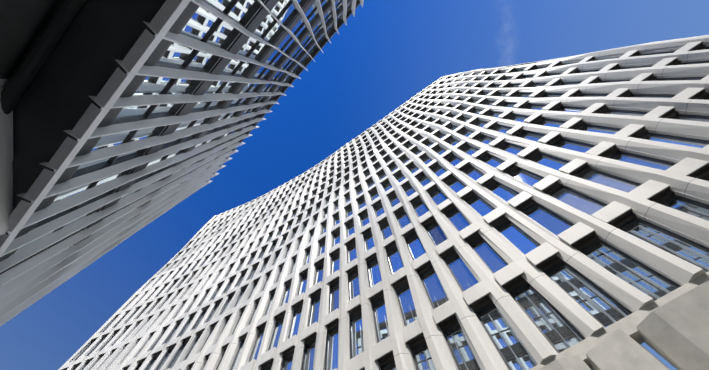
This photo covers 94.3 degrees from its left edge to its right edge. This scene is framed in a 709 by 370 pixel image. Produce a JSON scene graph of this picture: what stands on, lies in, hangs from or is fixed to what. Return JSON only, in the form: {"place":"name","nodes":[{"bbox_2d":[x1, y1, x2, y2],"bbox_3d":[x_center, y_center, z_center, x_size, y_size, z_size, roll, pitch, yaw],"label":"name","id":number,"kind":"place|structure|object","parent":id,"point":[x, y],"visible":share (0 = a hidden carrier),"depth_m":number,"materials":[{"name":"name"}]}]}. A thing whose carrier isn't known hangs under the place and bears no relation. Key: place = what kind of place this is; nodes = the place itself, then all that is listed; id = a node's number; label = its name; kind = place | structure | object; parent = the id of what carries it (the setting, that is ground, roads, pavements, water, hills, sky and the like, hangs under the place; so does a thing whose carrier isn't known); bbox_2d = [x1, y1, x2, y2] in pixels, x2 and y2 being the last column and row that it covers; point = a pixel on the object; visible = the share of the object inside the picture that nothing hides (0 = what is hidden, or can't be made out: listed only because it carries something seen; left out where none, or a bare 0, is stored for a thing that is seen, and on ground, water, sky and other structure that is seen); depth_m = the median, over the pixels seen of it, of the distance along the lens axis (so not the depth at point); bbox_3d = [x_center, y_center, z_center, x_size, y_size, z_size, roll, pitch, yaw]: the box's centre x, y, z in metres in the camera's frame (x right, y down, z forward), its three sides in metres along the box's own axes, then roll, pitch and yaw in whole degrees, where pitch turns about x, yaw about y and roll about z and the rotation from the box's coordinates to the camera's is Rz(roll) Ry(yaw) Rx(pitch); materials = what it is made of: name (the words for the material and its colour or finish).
{"place":"outdoors","nodes":[
{"label":"outdoors","id":0,"kind":"place"},
{"bbox_2d":[0,0,363,325],"bbox_3d":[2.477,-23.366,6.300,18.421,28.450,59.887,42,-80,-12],"label":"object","id":1,"kind":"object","parent":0,"point":[121,121],"visible":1,"depth_m":8.13,"materials":[{"name":"grey concrete"}]},
{"bbox_2d":[0,0,708,369],"label":"sky","id":2,"kind":"structure","parent":0,"point":[386,54],"materials":[{"name":"blue"}]},
{"bbox_2d":[58,35,708,369],"bbox_3d":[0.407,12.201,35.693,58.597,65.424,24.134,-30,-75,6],"label":"tower","id":3,"kind":"structure","parent":0,"point":[525,216],"depth_m":16.55,"materials":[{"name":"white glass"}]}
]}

